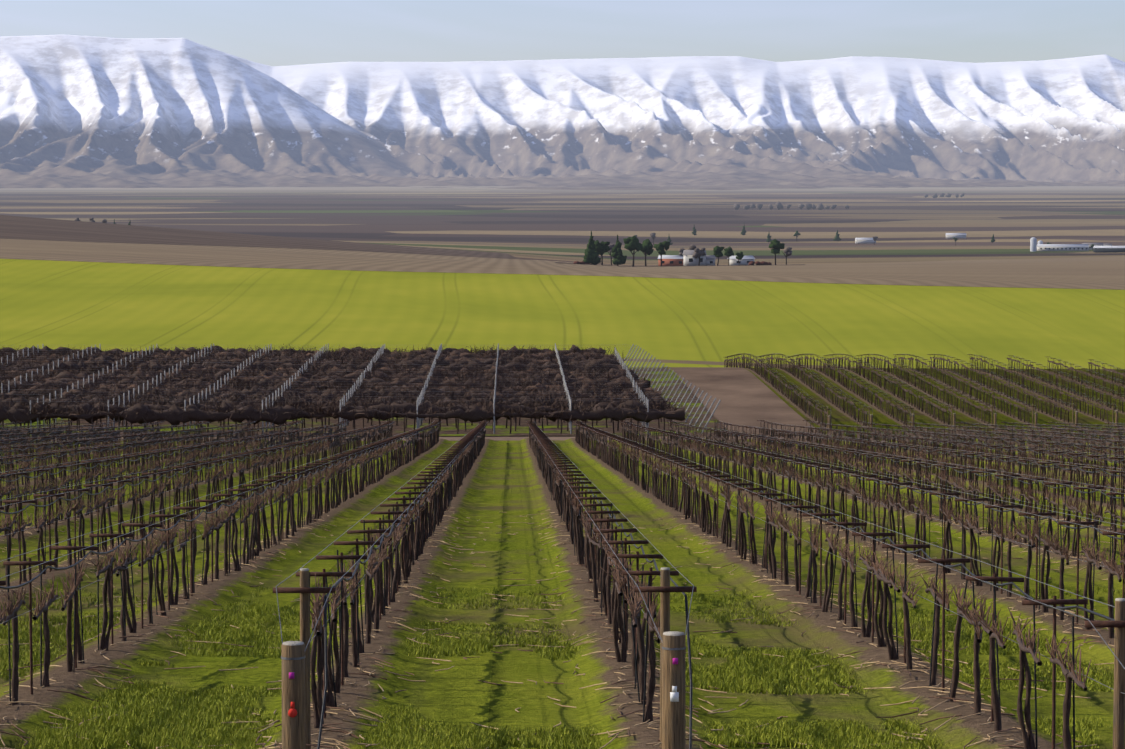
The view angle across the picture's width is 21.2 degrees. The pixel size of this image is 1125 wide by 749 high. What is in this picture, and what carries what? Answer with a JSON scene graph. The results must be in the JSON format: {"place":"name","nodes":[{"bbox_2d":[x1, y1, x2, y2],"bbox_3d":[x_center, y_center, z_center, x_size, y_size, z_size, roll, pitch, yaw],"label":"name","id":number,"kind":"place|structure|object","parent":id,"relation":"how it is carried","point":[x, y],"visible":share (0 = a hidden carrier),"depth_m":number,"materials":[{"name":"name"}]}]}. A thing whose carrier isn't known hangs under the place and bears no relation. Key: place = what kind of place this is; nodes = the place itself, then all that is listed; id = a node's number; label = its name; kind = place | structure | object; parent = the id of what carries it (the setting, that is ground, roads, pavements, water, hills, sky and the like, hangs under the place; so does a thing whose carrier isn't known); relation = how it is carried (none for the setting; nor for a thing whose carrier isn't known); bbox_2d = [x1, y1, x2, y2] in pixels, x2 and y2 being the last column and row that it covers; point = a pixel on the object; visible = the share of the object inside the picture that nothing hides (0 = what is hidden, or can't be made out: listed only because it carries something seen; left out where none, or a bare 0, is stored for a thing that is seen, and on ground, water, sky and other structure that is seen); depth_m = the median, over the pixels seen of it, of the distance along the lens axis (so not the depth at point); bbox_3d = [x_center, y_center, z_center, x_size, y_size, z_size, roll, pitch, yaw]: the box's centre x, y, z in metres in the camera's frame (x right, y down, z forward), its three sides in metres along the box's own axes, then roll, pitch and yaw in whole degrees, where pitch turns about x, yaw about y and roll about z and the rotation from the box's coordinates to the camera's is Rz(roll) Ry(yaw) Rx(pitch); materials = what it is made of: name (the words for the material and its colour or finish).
{"place":"outdoors","nodes":[
{"label":"outdoors","id":0,"kind":"place"},
{"bbox_2d":[0,215,528,259],"bbox_3d":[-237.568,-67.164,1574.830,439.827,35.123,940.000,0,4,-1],"label":"ploughed field","id":1,"kind":"structure","parent":0,"point":[23,228],"depth_m":1532.22,"materials":[{"name":"brown soil"}]},
{"bbox_2d":[0,367,731,435],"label":"block floor","id":2,"kind":"structure","parent":0,"point":[523,429],"depth_m":175.16,"materials":[{"name":"brown soil"}]},
{"bbox_2d":[0,343,688,433],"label":"vines","id":3,"kind":"object","parent":2,"relation":"on","point":[356,361],"visible":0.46,"depth_m":187.68,"materials":[{"name":"brown plant"}]},
{"bbox_2d":[1,343,720,433],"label":"trellis posts","id":4,"kind":"object","parent":2,"relation":"on","point":[352,390],"visible":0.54,"depth_m":188.31,"materials":[{"name":"wood"}]},
{"bbox_2d":[0,344,702,401],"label":"block wires","id":5,"kind":"object","parent":4,"relation":"on","point":[302,376],"visible":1,"depth_m":194.93,"materials":[{"name":"grey metal"}]},
{"bbox_2d":[0,438,1124,748],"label":"vineyard floor","id":6,"kind":"structure","parent":0,"point":[504,486],"depth_m":35.91,"materials":[{"name":"green plant"}]},
{"bbox_2d":[0,585,1122,748],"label":"grass tufts","id":7,"kind":"object","parent":6,"relation":"on","point":[195,724],"visible":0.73,"depth_m":25.30,"materials":[{"name":"green plant"}]},
{"bbox_2d":[0,490,1124,748],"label":"vines","id":8,"kind":"object","parent":6,"relation":"on","point":[612,600],"visible":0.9,"depth_m":28.26,"materials":[{"name":"brown plant"}]},
{"bbox_2d":[0,507,1124,748],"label":"cane litter","id":9,"kind":"object","parent":6,"relation":"on","point":[616,733],"visible":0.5,"depth_m":28.72,"materials":[{"name":"brown plant"}]},
{"bbox_2d":[0,435,1124,570],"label":"vines","id":10,"kind":"object","parent":6,"relation":"on","point":[572,515],"visible":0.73,"depth_m":62.77,"materials":[{"name":"brown plant"}]},
{"bbox_2d":[0,353,1124,748],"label":"steel trellis","id":11,"kind":"object","parent":6,"relation":"on","point":[544,441],"visible":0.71,"depth_m":50.36,"materials":[{"name":"brown metal"}]},
{"bbox_2d":[281,403,1124,748],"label":"wooden end posts","id":12,"kind":"object","parent":6,"relation":"on","point":[297,727],"visible":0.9,"depth_m":19.20,"materials":[{"name":"brown wood"}]},
{"bbox_2d":[288,702,296,716],"bbox_3d":[-1.723,2.139,19.150,0.060,0.098,0.005,0,4,-1],"label":"red tag","id":13,"kind":"object","parent":12,"relation":"attached to","point":[292,711],"visible":1,"depth_m":19.15,"materials":[{"name":"red plastic"}]},
{"bbox_2d":[289,658,677,678],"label":"post tags","id":14,"kind":"object","parent":12,"relation":"attached to","point":[291,674],"visible":1,"depth_m":19.14,"materials":[{"name":"purple plastic"}]},
{"bbox_2d":[670,686,678,701],"bbox_3d":[0.717,2.042,19.187,0.055,0.100,0.004,0,4,-1],"label":"white tag","id":15,"kind":"object","parent":12,"relation":"attached to","point":[674,695],"visible":1,"depth_m":19.18,"materials":[{"name":"white plastic"}]},
{"bbox_2d":[0,34,1124,189],"bbox_3d":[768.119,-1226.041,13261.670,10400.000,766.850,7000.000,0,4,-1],"label":"snow ridge","id":16,"kind":"structure","parent":0,"point":[78,111],"depth_m":14336.28,"materials":[{"name":"white snow"}]},
{"bbox_2d":[0,259,1124,383],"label":"wheat field","id":17,"kind":"structure","parent":0,"point":[50,304],"depth_m":451.69,"materials":[{"name":"green plant"}]},
{"bbox_2d":[0,186,1124,439],"bbox_3d":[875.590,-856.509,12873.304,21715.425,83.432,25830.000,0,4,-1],"label":"ground","id":18,"kind":"structure","parent":0,"point":[910,224],"depth_m":4819.52,"materials":[{"name":"brown soil"}]},
{"bbox_2d":[2,436,828,440],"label":"cross lane","id":19,"kind":"structure","parent":18,"relation":"on","point":[499,438],"depth_m":164.00,"materials":[{"name":"brown soil"}]},
{"bbox_2d":[0,353,1124,466],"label":"vines","id":20,"kind":"object","parent":18,"relation":"on","point":[602,452],"visible":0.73,"depth_m":144.80,"materials":[{"name":"brown plant"}]},
{"bbox_2d":[0,353,1124,693],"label":"trellis wires","id":21,"kind":"object","parent":18,"relation":"on","point":[614,505],"visible":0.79,"depth_m":49.37,"materials":[{"name":"grey metal"}]},
{"bbox_2d":[0,354,1124,748],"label":"drip hose","id":22,"kind":"object","parent":21,"relation":"attached to","point":[588,490],"visible":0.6,"depth_m":43.66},
{"bbox_2d":[74,193,1094,266],"bbox_3d":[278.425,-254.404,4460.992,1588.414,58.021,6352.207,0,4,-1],"label":"valley trees","id":23,"kind":"object","parent":18,"relation":"on","point":[594,249],"visible":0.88,"depth_m":1317.87,"materials":[{"name":"green plant"}]},
{"bbox_2d":[555,262,804,266],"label":"farm yard","id":24,"kind":"structure","parent":18,"relation":"on","point":[647,266],"depth_m":1305.98,"materials":[{"name":"brown soil"}]},
{"bbox_2d":[663,367,823,434],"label":"dirt lane","id":25,"kind":"structure","parent":18,"relation":"on","point":[747,398],"depth_m":194.97,"materials":[{"name":"brown soil"}]},
{"bbox_2d":[657,233,1124,265],"bbox_3d":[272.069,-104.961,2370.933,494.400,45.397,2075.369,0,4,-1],"label":"farm buildings","id":26,"kind":"structure","parent":18,"relation":"on","point":[685,258],"depth_m":2561.45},
{"bbox_2d":[0,239,1124,289],"bbox_3d":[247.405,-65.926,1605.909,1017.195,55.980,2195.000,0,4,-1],"label":"stubble field","id":27,"kind":"structure","parent":0,"point":[1079,273],"depth_m":770.04,"materials":[{"name":"brown soil"}]},
{"bbox_2d":[0,0,1124,65],"label":"sky","id":28,"kind":"structure","parent":0,"point":[266,32],"materials":[{"name":"blue"}]},
{"bbox_2d":[744,368,1124,437],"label":"block floor","id":29,"kind":"structure","parent":0,"point":[839,416],"depth_m":195.34,"materials":[{"name":"green plant"}]}
]}

